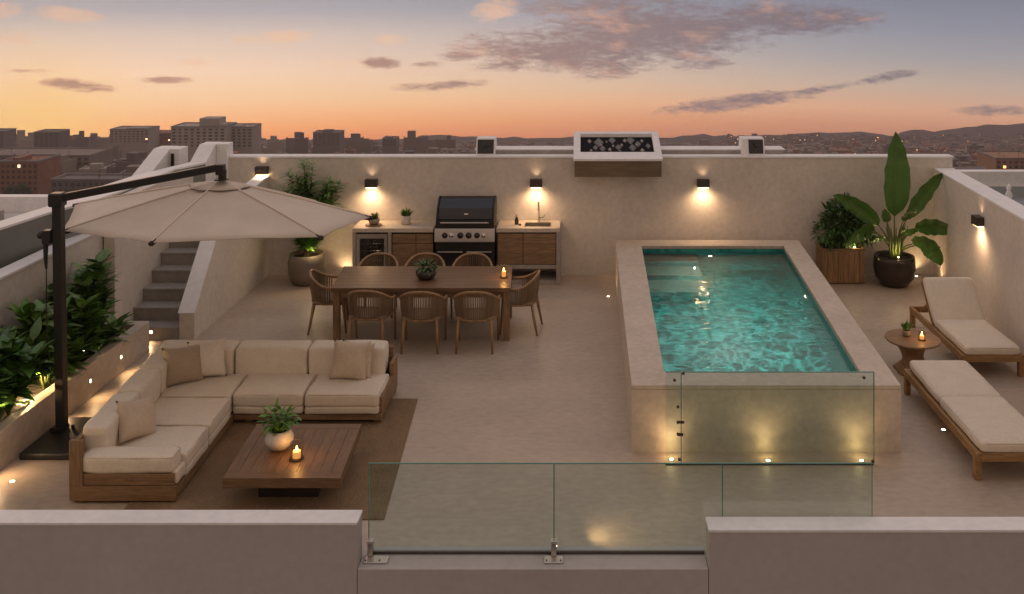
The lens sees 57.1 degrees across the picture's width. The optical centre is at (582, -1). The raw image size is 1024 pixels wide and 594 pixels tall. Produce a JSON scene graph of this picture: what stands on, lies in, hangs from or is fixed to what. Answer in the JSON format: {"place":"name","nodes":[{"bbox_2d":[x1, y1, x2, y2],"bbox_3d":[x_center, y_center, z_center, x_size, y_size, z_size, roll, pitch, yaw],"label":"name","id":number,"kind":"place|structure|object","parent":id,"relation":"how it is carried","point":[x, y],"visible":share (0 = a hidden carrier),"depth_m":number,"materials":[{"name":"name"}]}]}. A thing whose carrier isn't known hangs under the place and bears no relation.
{"place":"outdoors","nodes":[
{"label":"outdoors","id":0,"kind":"place"},
{"bbox_2d":[0,275,1023,556],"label":"floor","id":1,"kind":"structure","parent":0,"point":[554,391],"depth_m":9.84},
{"bbox_2d":[0,234,103,328],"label":"wall","id":2,"kind":"structure","parent":1,"relation":"on","point":[21,279],"depth_m":11.36,"materials":[{"name":"white paint"}]},
{"bbox_2d":[0,321,148,470],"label":"planting bed","id":3,"kind":"object","parent":1,"relation":"on","point":[22,427],"visible":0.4,"depth_m":10.93,"materials":[{"name":"concrete"}]},
{"bbox_2d":[0,346,13,394],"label":"broadleaf shrub","id":4,"kind":"object","parent":3,"relation":"in","point":[4,370],"visible":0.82,"depth_m":9.88,"materials":[{"name":"green plant"}]},
{"bbox_2d":[0,354,18,401],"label":"broadleaf shrub","id":5,"kind":"object","parent":3,"relation":"in","point":[2,381],"visible":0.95,"depth_m":9.77,"materials":[{"name":"green plant"}]},
{"bbox_2d":[0,364,41,421],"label":"broadleaf shrub","id":6,"kind":"object","parent":3,"relation":"in","point":[4,406],"visible":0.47,"depth_m":10.04,"materials":[{"name":"green plant"}]},
{"bbox_2d":[0,296,53,370],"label":"broadleaf shrub","id":7,"kind":"object","parent":3,"relation":"in","point":[26,311],"visible":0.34,"depth_m":10.65,"materials":[{"name":"green plant"}]},
{"bbox_2d":[0,333,56,415],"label":"broadleaf shrub","id":8,"kind":"object","parent":3,"relation":"in","point":[26,354],"visible":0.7,"depth_m":10.11,"materials":[{"name":"green plant"}]},
{"bbox_2d":[21,304,81,388],"bbox_3d":[-6.185,4.042,10.728,0.682,0.910,0.902,0,0,0],"label":"broadleaf shrub","id":9,"kind":"object","parent":3,"relation":"in","point":[35,329],"visible":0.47,"depth_m":10.62,"materials":[{"name":"green plant"}]},
{"bbox_2d":[27,295,81,357],"bbox_3d":[-6.312,4.006,11.107,0.806,0.978,0.877,0,0,0],"label":"broadleaf shrub","id":10,"kind":"object","parent":3,"relation":"in","point":[69,325],"visible":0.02,"depth_m":11.09,"materials":[{"name":"green plant"}]},
{"bbox_2d":[36,336,90,383],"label":"broadleaf shrub","id":11,"kind":"object","parent":3,"relation":"in","point":[73,364],"visible":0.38,"depth_m":11.04,"materials":[{"name":"green plant"}]},
{"bbox_2d":[39,282,107,323],"bbox_3d":[-6.443,3.941,11.662,0.860,1.109,1.075,0,0,0],"label":"broadleaf shrub","id":12,"kind":"object","parent":3,"relation":"in","point":[50,291],"visible":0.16,"depth_m":11.55,"materials":[{"name":"green plant"}]},
{"bbox_2d":[66,280,108,355],"bbox_3d":[-6.236,4.024,11.574,0.705,0.949,0.774,0,0,-25],"label":"broadleaf shrub","id":13,"kind":"object","parent":3,"relation":"in","point":[89,320],"visible":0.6,"depth_m":11.54,"materials":[{"name":"green plant"}]},
{"bbox_2d":[66,247,119,322],"bbox_3d":[-6.312,3.872,11.983,0.684,1.247,0.797,0,0,-31],"label":"broadleaf shrub","id":14,"kind":"object","parent":3,"relation":"in","point":[97,266],"visible":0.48,"depth_m":12.00,"materials":[{"name":"green plant"}]},
{"bbox_2d":[71,262,122,314],"bbox_3d":[-6.479,3.939,12.357,0.654,1.111,0.936,0,0,0],"label":"broadleaf shrub","id":15,"kind":"object","parent":3,"relation":"in","point":[108,302],"visible":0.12,"depth_m":12.54,"materials":[{"name":"green plant"}]},
{"bbox_2d":[86,311,137,352],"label":"broadleaf shrub","id":16,"kind":"object","parent":3,"relation":"in","point":[112,325],"visible":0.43,"depth_m":12.02,"materials":[{"name":"green plant"}]},
{"bbox_2d":[0,162,204,268],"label":"wall","id":17,"kind":"structure","parent":1,"relation":"on","point":[19,239],"depth_m":11.83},
{"bbox_2d":[104,168,192,320],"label":"stair side wall","id":18,"kind":"structure","parent":1,"relation":"on","point":[135,263],"depth_m":13.43,"materials":[{"name":"white paint"}]},
{"bbox_2d":[132,146,187,175],"bbox_3d":[-7.090,3.665,15.700,0.460,2.250,1.200,0,0,0],"label":"roof upstand","id":19,"kind":"object","parent":1,"relation":"on","point":[160,157],"visible":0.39,"depth_m":15.90,"materials":[{"name":"grey"}]},
{"bbox_2d":[133,241,199,339],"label":"stairs","id":20,"kind":"structure","parent":1,"relation":"on","point":[157,307],"depth_m":13.75,"materials":[{"name":"concrete"}]},
{"bbox_2d":[19,164,372,459],"bbox_3d":[-4.471,3.357,11.127,3.945,2.866,2.794,0,0,0],"label":"cantilever parasol","id":21,"kind":"object","parent":1,"relation":"on","point":[220,207],"visible":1,"depth_m":10.46,"materials":[{"name":"fabric"}]},
{"bbox_2d":[190,142,232,180],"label":"wall end block","id":22,"kind":"structure","parent":1,"relation":"on","point":[210,153],"depth_m":16.17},
{"bbox_2d":[178,176,268,339],"bbox_3d":[-5.565,3.926,14.725,0.230,1.727,3.150,0,0,0],"label":"stair balustrade","id":23,"kind":"object","parent":1,"relation":"on","point":[225,276],"visible":0.62,"depth_m":14.10,"materials":[{"name":"white paint"}]},
{"bbox_2d":[69,340,397,502],"bbox_3d":[-3.701,4.458,10.176,2.882,0.664,2.588,0,0,0],"label":"corner sofa","id":24,"kind":"object","parent":1,"relation":"on","point":[168,457],"visible":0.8,"depth_m":10.48,"materials":[{"name":"fabric"}]},
{"bbox_2d":[116,394,156,443],"bbox_3d":[-4.530,4.260,9.520,0.256,0.458,0.500,0,0,33],"label":"throw pillow","id":25,"kind":"object","parent":24,"relation":"on","point":[137,418],"visible":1,"depth_m":9.44,"materials":[{"name":"beige fabric"}]},
{"bbox_2d":[162,345,203,386],"bbox_3d":[-4.630,4.240,10.870,0.485,0.445,0.266,0,0,-34],"label":"throw pillow","id":26,"kind":"object","parent":24,"relation":"on","point":[184,364],"visible":0.99,"depth_m":10.79,"materials":[{"name":"beige fabric"}]},
{"bbox_2d":[187,337,226,376],"bbox_3d":[-4.420,4.230,11.030,0.508,0.473,0.231,0,0,0],"label":"throw pillow","id":27,"kind":"object","parent":24,"relation":"on","point":[212,358],"visible":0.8,"depth_m":10.97,"materials":[{"name":"beige fabric"}]},
{"bbox_2d":[329,339,370,380],"bbox_3d":[-2.720,4.230,10.975,0.478,0.456,0.234,0,0,0],"label":"throw pillow","id":28,"kind":"object","parent":24,"relation":"on","point":[349,360],"visible":1,"depth_m":10.90,"materials":[{"name":"beige fabric"}]},
{"bbox_2d":[343,339,374,378],"bbox_3d":[-2.655,4.240,11.030,0.432,0.428,0.123,0,0,16],"label":"throw pillow","id":29,"kind":"object","parent":24,"relation":"on","point":[368,361],"visible":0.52,"depth_m":10.97,"materials":[{"name":"beige fabric"}]},
{"bbox_2d":[123,398,417,519],"bbox_3d":[-3.062,4.783,9.920,2.475,0.012,2.600,0,0,0],"label":"rug","id":30,"kind":"object","parent":1,"relation":"on","point":[384,440],"visible":0.36,"depth_m":9.32,"materials":[{"name":"fabric"}]},
{"bbox_2d":[223,424,361,496],"bbox_3d":[-2.845,4.623,9.310,1.170,0.306,1.120,0,0,0],"label":"coffee table","id":31,"kind":"object","parent":30,"relation":"on","point":[266,471],"visible":0.91,"depth_m":9.05,"materials":[{"name":"brown wood"}]},
{"bbox_2d":[257,397,301,450],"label":"table plant","id":32,"kind":"object","parent":31,"relation":"on","point":[279,436],"visible":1,"depth_m":9.26,"materials":[{"name":"green plant"}]},
{"bbox_2d":[290,439,303,461],"bbox_3d":[-2.780,4.388,9.120,0.134,0.162,0.134,0,0,0],"label":"candle jar","id":33,"kind":"object","parent":31,"relation":"on","point":[296,452],"visible":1,"depth_m":9.10,"materials":[{"name":"clear glass"}]},
{"bbox_2d":[276,157,347,285],"bbox_3d":[-4.660,3.731,15.910,1.338,2.118,1.241,0,0,-32],"label":"potted shrub","id":34,"kind":"object","parent":1,"relation":"on","point":[304,259],"visible":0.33,"depth_m":15.77,"materials":[{"name":"green plant"}]},
{"bbox_2d":[307,269,347,334],"bbox_3d":[-3.709,4.367,13.670,0.558,0.852,0.649,0,0,-12],"label":"dining chair","id":35,"kind":"object","parent":1,"relation":"on","point":[321,294],"visible":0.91,"depth_m":13.43,"materials":[{"name":"brown wood"}]},
{"bbox_2d":[347,290,396,339],"bbox_3d":[-2.933,4.367,12.970,0.649,0.852,0.558,0,0,4],"label":"dining chair","id":36,"kind":"object","parent":1,"relation":"on","point":[383,310],"visible":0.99,"depth_m":12.76,"materials":[{"name":"brown wood"}]},
{"bbox_2d":[358,252,398,317],"bbox_3d":[-3.140,4.367,14.350,0.649,0.852,0.558,0,0,0],"label":"dining chair","id":37,"kind":"object","parent":1,"relation":"on","point":[367,260],"visible":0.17,"depth_m":14.57,"materials":[{"name":"brown wood"}]},
{"bbox_2d":[331,266,511,340],"bbox_3d":[-2.305,4.415,13.658,2.610,0.750,1.077,0,0,0],"label":"dining table","id":38,"kind":"object","parent":1,"relation":"on","point":[451,281],"visible":0.92,"depth_m":13.38,"materials":[{"name":"brown wood"}]},
{"bbox_2d":[413,256,440,279],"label":"bowl plant","id":39,"kind":"object","parent":38,"relation":"on","point":[428,273],"visible":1,"depth_m":13.51,"materials":[{"name":"green plant"}]},
{"bbox_2d":[399,291,447,353],"bbox_3d":[-2.200,4.367,12.920,0.649,0.852,0.558,0,0,0],"label":"dining chair","id":40,"kind":"object","parent":1,"relation":"on","point":[436,312],"visible":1,"depth_m":12.71,"materials":[{"name":"brown wood"}]},
{"bbox_2d":[405,252,444,302],"bbox_3d":[-2.420,4.367,14.350,0.649,0.852,0.558,0,0,0],"label":"dining chair","id":41,"kind":"object","parent":1,"relation":"on","point":[438,260],"visible":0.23,"depth_m":14.56,"materials":[{"name":"brown wood"}]},
{"bbox_2d":[352,199,560,284],"bbox_3d":[-2.118,4.112,16.010,3.485,1.355,0.580,0,0,0],"label":"outdoor kitchen","id":42,"kind":"object","parent":1,"relation":"on","point":[530,244],"visible":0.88,"depth_m":15.74,"materials":[{"name":"stone"}]},
{"bbox_2d":[356,232,387,265],"bbox_3d":[-3.530,4.335,15.960,0.520,0.830,0.480,0,0,0],"label":"wine cooler","id":43,"kind":"object","parent":42,"relation":"in","point":[367,243],"visible":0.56,"depth_m":15.77,"materials":[{"name":"glass"}]},
{"bbox_2d":[356,234,387,265],"bbox_3d":[-3.530,4.335,15.733,0.520,0.790,0.026,0,0,0],"label":"door","id":44,"kind":"structure","parent":43,"relation":"in","point":[359,236],"depth_m":15.72,"materials":[{"name":"metal"}]},
{"bbox_2d":[392,243,415,265],"bbox_3d":[-2.995,4.395,15.752,0.390,0.590,0.023,0,0,0],"label":"cabinet door","id":45,"kind":"structure","parent":42,"relation":"in","point":[402,252],"depth_m":15.74,"materials":[{"name":"brown wood"}]},
{"bbox_2d":[399,207,412,224],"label":"potted plant","id":46,"kind":"object","parent":42,"relation":"on","point":[406,216],"visible":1,"depth_m":15.97,"materials":[{"name":"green plant"}]},
{"bbox_2d":[416,243,432,265],"bbox_3d":[-2.650,4.395,15.752,0.280,0.590,0.023,0,0,0],"label":"cabinet door","id":47,"kind":"structure","parent":42,"relation":"in","point":[420,247],"depth_m":15.74,"materials":[{"name":"brown wood"}]},
{"bbox_2d":[498,233,522,263],"bbox_3d":[-1.210,4.189,15.752,0.420,0.513,0.023,0,0,0],"label":"cabinet door","id":48,"kind":"structure","parent":42,"relation":"in","point":[510,245],"depth_m":15.74,"materials":[{"name":"brown wood"}]},
{"bbox_2d":[523,233,555,263],"bbox_3d":[-0.718,4.189,15.752,0.545,0.513,0.023,0,0,0],"label":"cabinet door","id":49,"kind":"structure","parent":42,"relation":"in","point":[538,248],"depth_m":15.74,"materials":[{"name":"brown wood"}]},
{"bbox_2d":[434,195,496,265],"bbox_3d":[-1.970,4.076,15.916,1.010,1.428,0.580,0,0,0],"label":"gas grill","id":50,"kind":"object","parent":1,"relation":"on","point":[465,224],"visible":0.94,"depth_m":15.72,"materials":[{"name":"black metal"}]},
{"bbox_2d":[436,249,464,265],"bbox_3d":[-2.213,4.465,15.707,0.483,0.550,0.062,0,0,0],"label":"door","id":51,"kind":"structure","parent":50,"relation":"in","point":[449,256],"depth_m":15.72,"materials":[{"name":"black metal"}]},
{"bbox_2d":[465,249,493,265],"bbox_3d":[-1.726,4.465,15.707,0.483,0.550,0.062,0,0,0],"label":"door","id":52,"kind":"structure","parent":50,"relation":"in","point":[488,252],"depth_m":15.72,"materials":[{"name":"black metal"}]},
{"bbox_2d":[450,252,492,317],"bbox_3d":[-1.690,4.367,14.350,0.649,0.852,0.558,0,0,0],"label":"dining chair","id":53,"kind":"object","parent":1,"relation":"on","point":[460,260],"visible":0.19,"depth_m":14.56,"materials":[{"name":"brown wood"}]},
{"bbox_2d":[453,291,500,353],"bbox_3d":[-1.460,4.367,12.920,0.649,0.852,0.558,0,0,0],"label":"dining chair","id":54,"kind":"object","parent":1,"relation":"on","point":[483,313],"visible":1,"depth_m":12.71,"materials":[{"name":"brown wood"}]},
{"bbox_2d":[499,270,542,335],"bbox_3d":[-0.880,4.367,13.615,0.558,0.852,0.649,0,0,6],"label":"dining chair","id":55,"kind":"object","parent":1,"relation":"on","point":[526,295],"visible":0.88,"depth_m":13.37,"materials":[{"name":"brown wood"}]},
{"bbox_2d":[229,154,953,274],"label":"back wall","id":56,"kind":"structure","parent":1,"relation":"on","point":[769,197],"depth_m":16.31,"materials":[{"name":"white paint"}]},
{"bbox_2d":[255,166,268,174],"bbox_3d":[-5.560,2.969,16.249,0.210,0.147,0.118,0,0,0],"label":"wall lamp","id":57,"kind":"object","parent":56,"relation":"attached to","point":[261,170],"visible":1,"depth_m":16.19,"materials":[{"name":"black"}]},
{"bbox_2d":[364,179,377,187],"bbox_3d":[-3.660,3.188,16.249,0.210,0.147,0.118,0,0,0],"label":"wall lamp","id":58,"kind":"object","parent":56,"relation":"attached to","point":[370,183],"visible":1,"depth_m":16.19,"materials":[{"name":"brown metal"}]},
{"bbox_2d":[476,136,496,154],"bbox_3d":[-1.695,2.581,16.575,0.330,0.284,0.350,0,0,0],"label":"roof vent","id":59,"kind":"object","parent":56,"relation":"on","point":[486,145],"visible":0.98,"depth_m":16.45,"materials":[{"name":"white metal"}]},
{"bbox_2d":[573,131,662,176],"bbox_3d":[0.610,2.703,16.450,1.520,0.624,1.100,0,0,0],"label":"fire pit","id":60,"kind":"object","parent":56,"relation":"on","point":[620,154],"visible":1,"depth_m":16.07,"materials":[{"name":"stone"}]},
{"bbox_2d":[475,146,784,153],"bbox_3d":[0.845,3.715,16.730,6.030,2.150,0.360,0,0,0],"label":"kerb","id":61,"kind":"structure","parent":56,"relation":"on","point":[664,149],"depth_m":16.56,"materials":[{"name":"grey concrete"}]},
{"bbox_2d":[697,179,709,187],"bbox_3d":[2.100,3.188,16.249,0.210,0.147,0.118,0,0,0],"label":"wall lamp","id":62,"kind":"object","parent":56,"relation":"attached to","point":[703,183],"visible":1,"depth_m":16.19,"materials":[{"name":"black"}]},
{"bbox_2d":[739,136,764,155],"bbox_3d":[3.000,2.581,16.546,0.400,0.284,0.409,0,0,0],"label":"roof vent","id":63,"kind":"object","parent":56,"relation":"on","point":[751,145],"visible":1,"depth_m":16.44,"materials":[{"name":"white metal"}]},
{"bbox_2d":[615,240,900,451],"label":"plunge pool","id":64,"kind":"structure","parent":1,"relation":"on","point":[730,305],"depth_m":10.95,"materials":[{"name":"stone"}]},
{"bbox_2d":[666,371,873,464],"bbox_3d":[1.935,4.309,9.646,2.150,0.959,0.036,0,0,0],"label":"glass screen","id":65,"kind":"object","parent":1,"relation":"on","point":[681,422],"visible":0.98,"depth_m":9.64,"materials":[{"name":"clear glass"}]},
{"bbox_2d":[810,192,878,282],"bbox_3d":[4.433,4.008,15.909,1.199,1.524,0.906,0,0,0],"label":"box planter","id":66,"kind":"object","parent":1,"relation":"on","point":[838,260],"visible":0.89,"depth_m":15.77,"materials":[{"name":"brown wood"}]},
{"bbox_2d":[833,132,947,287],"bbox_3d":[5.195,3.500,15.682,2.029,2.580,0.766,0,0,0],"label":"broadleaf plant","id":67,"kind":"object","parent":1,"relation":"on","point":[890,269],"visible":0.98,"depth_m":15.65,"materials":[{"name":"green plant"}]},
{"bbox_2d":[884,329,940,375],"bbox_3d":[4.270,4.579,12.100,0.696,0.422,0.696,0,0,0],"label":"side table","id":68,"kind":"object","parent":1,"relation":"on","point":[912,347],"visible":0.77,"depth_m":12.01,"materials":[{"name":"brown wood"}]},
{"bbox_2d":[899,320,913,336],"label":"plant","id":69,"kind":"object","parent":68,"relation":"on","point":[906,327],"visible":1,"depth_m":12.13,"materials":[{"name":"green plant"}]},
{"bbox_2d":[904,360,1023,479],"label":"sun lounger","id":70,"kind":"object","parent":1,"relation":"on","point":[982,419],"visible":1,"depth_m":10.12,"materials":[{"name":"fabric"}]},
{"bbox_2d":[910,277,1023,376],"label":"sun lounger","id":71,"kind":"object","parent":1,"relation":"on","point":[961,327],"visible":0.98,"depth_m":12.80,"materials":[{"name":"fabric"}]},
{"bbox_2d":[934,168,1023,354],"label":"wall","id":72,"kind":"structure","parent":1,"relation":"on","point":[988,258],"depth_m":13.90,"materials":[{"name":"white paint"}]},
{"bbox_2d":[971,214,983,226],"bbox_3d":[5.933,3.318,14.050,0.118,0.147,0.210,0,0,0],"label":"wall lamp","id":73,"kind":"object","parent":72,"relation":"attached to","point":[977,220],"visible":1,"depth_m":13.95,"materials":[{"name":"black"}]},
{"bbox_2d":[0,0,1023,139],"label":"sky","id":74,"kind":"structure","parent":0,"point":[372,69],"materials":[{"name":"orange"}]},
{"bbox_2d":[261,134,1015,145],"bbox_3d":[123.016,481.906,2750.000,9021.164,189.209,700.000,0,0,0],"label":"hills","id":75,"kind":"structure","parent":0,"point":[564,140],"depth_m":2842.59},
{"bbox_2d":[418,123,1023,138],"bbox_3d":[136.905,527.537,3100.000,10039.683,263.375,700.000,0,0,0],"label":"hills","id":76,"kind":"structure","parent":0,"point":[991,129],"depth_m":3188.49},
{"bbox_3d":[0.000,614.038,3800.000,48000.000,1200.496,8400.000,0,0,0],"label":"ground","id":77,"kind":"structure","parent":0,"visible":0},
{"bbox_2d":[0,128,16,147],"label":"apartment block","id":78,"kind":"structure","parent":77,"relation":"on","point":[7,137],"depth_m":1110.32,"materials":[{"name":"grey"}]},
{"bbox_2d":[0,194,47,220],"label":"neighbour building","id":79,"kind":"structure","parent":77,"relation":"on","point":[12,205],"depth_m":21.80,"materials":[{"name":"paint"}]},
{"bbox_2d":[19,132,33,146],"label":"house","id":80,"kind":"structure","parent":77,"relation":"on","point":[28,142],"depth_m":1419.98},
{"bbox_2d":[0,153,60,193],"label":"apartment block","id":81,"kind":"structure","parent":77,"relation":"on","point":[36,173],"depth_m":520.00,"materials":[{"name":"brown"}]},
{"bbox_2d":[33,129,69,146],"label":"apartment block","id":82,"kind":"structure","parent":77,"relation":"on","point":[52,138],"depth_m":1200.00,"materials":[{"name":"grey"}]},
{"bbox_2d":[0,147,112,170],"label":"apartment block","id":83,"kind":"structure","parent":77,"relation":"on","point":[86,156],"depth_m":701.06,"materials":[{"name":"grey"}]},
{"bbox_2d":[60,154,76,174],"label":"house","id":84,"kind":"structure","parent":77,"relation":"on","point":[67,165],"depth_m":667.38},
{"bbox_2d":[75,131,90,146],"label":"house","id":85,"kind":"structure","parent":77,"relation":"on","point":[81,140],"depth_m":1303.60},
{"bbox_2d":[50,170,133,192],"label":"apartment block","id":86,"kind":"structure","parent":77,"relation":"on","point":[67,182],"depth_m":470.00,"materials":[{"name":"grey"}]},
{"bbox_2d":[78,163,107,172],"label":"house","id":87,"kind":"structure","parent":77,"relation":"on","point":[95,167],"depth_m":609.28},
{"bbox_2d":[90,134,102,146],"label":"house","id":88,"kind":"structure","parent":77,"relation":"on","point":[96,141],"depth_m":1597.09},
{"bbox_2d":[116,152,143,172],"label":"house","id":89,"kind":"structure","parent":77,"relation":"on","point":[131,159],"depth_m":558.18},
{"bbox_2d":[109,126,159,157],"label":"apartment block","id":90,"kind":"structure","parent":77,"relation":"on","point":[126,139],"depth_m":1150.00,"materials":[{"name":"grey"}]},
{"bbox_2d":[160,130,170,145],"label":"apartment block","id":91,"kind":"structure","parent":77,"relation":"on","point":[165,137],"depth_m":1180.00,"materials":[{"name":"grey"}]},
{"bbox_2d":[170,116,236,158],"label":"apartment block","id":92,"kind":"structure","parent":77,"relation":"on","point":[192,136],"depth_m":900.00,"materials":[{"name":"grey"}]},
{"bbox_2d":[231,123,261,153],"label":"apartment block","id":93,"kind":"structure","parent":77,"relation":"on","point":[245,138],"depth_m":915.00,"materials":[{"name":"grey"}]},
{"bbox_2d":[263,136,284,153],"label":"house","id":94,"kind":"structure","parent":77,"relation":"on","point":[274,145],"depth_m":1380.86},
{"bbox_2d":[286,132,306,153],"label":"house","id":95,"kind":"structure","parent":77,"relation":"on","point":[290,145],"depth_m":1527.56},
{"bbox_2d":[295,132,308,153],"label":"house","id":96,"kind":"structure","parent":77,"relation":"on","point":[301,144],"depth_m":1391.62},
{"bbox_2d":[313,129,344,153],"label":"apartment block","id":97,"kind":"structure","parent":77,"relation":"on","point":[328,141],"depth_m":1250.00,"materials":[{"name":"grey"}]},
{"bbox_2d":[346,133,371,153],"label":"house","id":98,"kind":"structure","parent":77,"relation":"on","point":[358,144],"depth_m":1350.76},
{"bbox_2d":[382,135,398,153],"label":"apartment block","id":99,"kind":"structure","parent":77,"relation":"on","point":[390,144],"depth_m":1300.00,"materials":[{"name":"grey"}]},
{"bbox_2d":[404,130,425,153],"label":"house","id":100,"kind":"structure","parent":77,"relation":"on","point":[412,141],"depth_m":1388.88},
{"bbox_2d":[436,135,455,151],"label":"house","id":101,"kind":"structure","parent":77,"relation":"on","point":[448,142],"depth_m":1763.71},
{"bbox_2d":[2,145,963,193],"bbox_3d":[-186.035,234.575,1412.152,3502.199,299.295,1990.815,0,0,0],"label":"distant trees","id":102,"kind":"object","parent":77,"relation":"on","point":[22,188],"visible":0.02,"depth_m":484.36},
{"bbox_2d":[16,135,1023,166],"bbox_3d":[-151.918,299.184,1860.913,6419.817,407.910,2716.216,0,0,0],"label":"distant city","id":103,"kind":"object","parent":77,"relation":"on","point":[849,149],"visible":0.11,"depth_m":1882.14},
{"bbox_2d":[113,137,1023,169],"bbox_3d":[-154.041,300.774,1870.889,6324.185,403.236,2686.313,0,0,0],"label":"distant city","id":104,"kind":"object","parent":77,"relation":"on","point":[793,141],"visible":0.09,"depth_m":1910.88},
{"bbox_2d":[285,136,1023,153],"bbox_3d":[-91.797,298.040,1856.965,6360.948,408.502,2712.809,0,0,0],"label":"distant city","id":105,"kind":"object","parent":77,"relation":"on","point":[705,142],"visible":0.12,"depth_m":2087.63},
{"bbox_2d":[723,133,1023,146],"bbox_3d":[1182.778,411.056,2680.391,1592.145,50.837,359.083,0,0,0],"label":"distant city","id":106,"kind":"object","parent":77,"relation":"on","point":[980,138],"visible":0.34,"depth_m":2736.29},
{"bbox_2d":[958,170,1023,205],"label":"neighbour terrace","id":107,"kind":"structure","parent":77,"relation":"on","point":[999,181],"depth_m":20.10,"materials":[{"name":"paint"}]},
{"bbox_2d":[976,150,1023,169],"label":"apartment block","id":108,"kind":"structure","parent":77,"relation":"on","point":[1001,159],"depth_m":629.09,"materials":[{"name":"brown"}]},
{"bbox_3d":[-0.100,9.665,12.220,14.200,8.250,8.720,0,0,0],"label":"apartment building","id":109,"kind":"object","parent":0,"visible":0},
{"bbox_2d":[0,510,362,593],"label":"front parapet","id":110,"kind":"structure","parent":109,"relation":"on","point":[180,551],"depth_m":7.83,"materials":[{"name":"paint"}]},
{"bbox_2d":[357,546,707,593],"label":"front ledge","id":111,"kind":"object","parent":109,"relation":"on","point":[535,574],"visible":1,"depth_m":7.83,"materials":[{"name":"paint"}]},
{"bbox_2d":[364,463,872,563],"bbox_3d":[0.325,4.385,7.982,4.339,0.803,0.164,0,0,0],"label":"glass balustrade","id":112,"kind":"object","parent":111,"relation":"on","point":[370,558],"visible":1,"depth_m":8.04,"materials":[{"name":"clear glass"}]},
{"bbox_2d":[705,517,1023,593],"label":"front parapet","id":113,"kind":"structure","parent":109,"relation":"on","point":[864,555],"depth_m":7.83,"materials":[{"name":"paint"}]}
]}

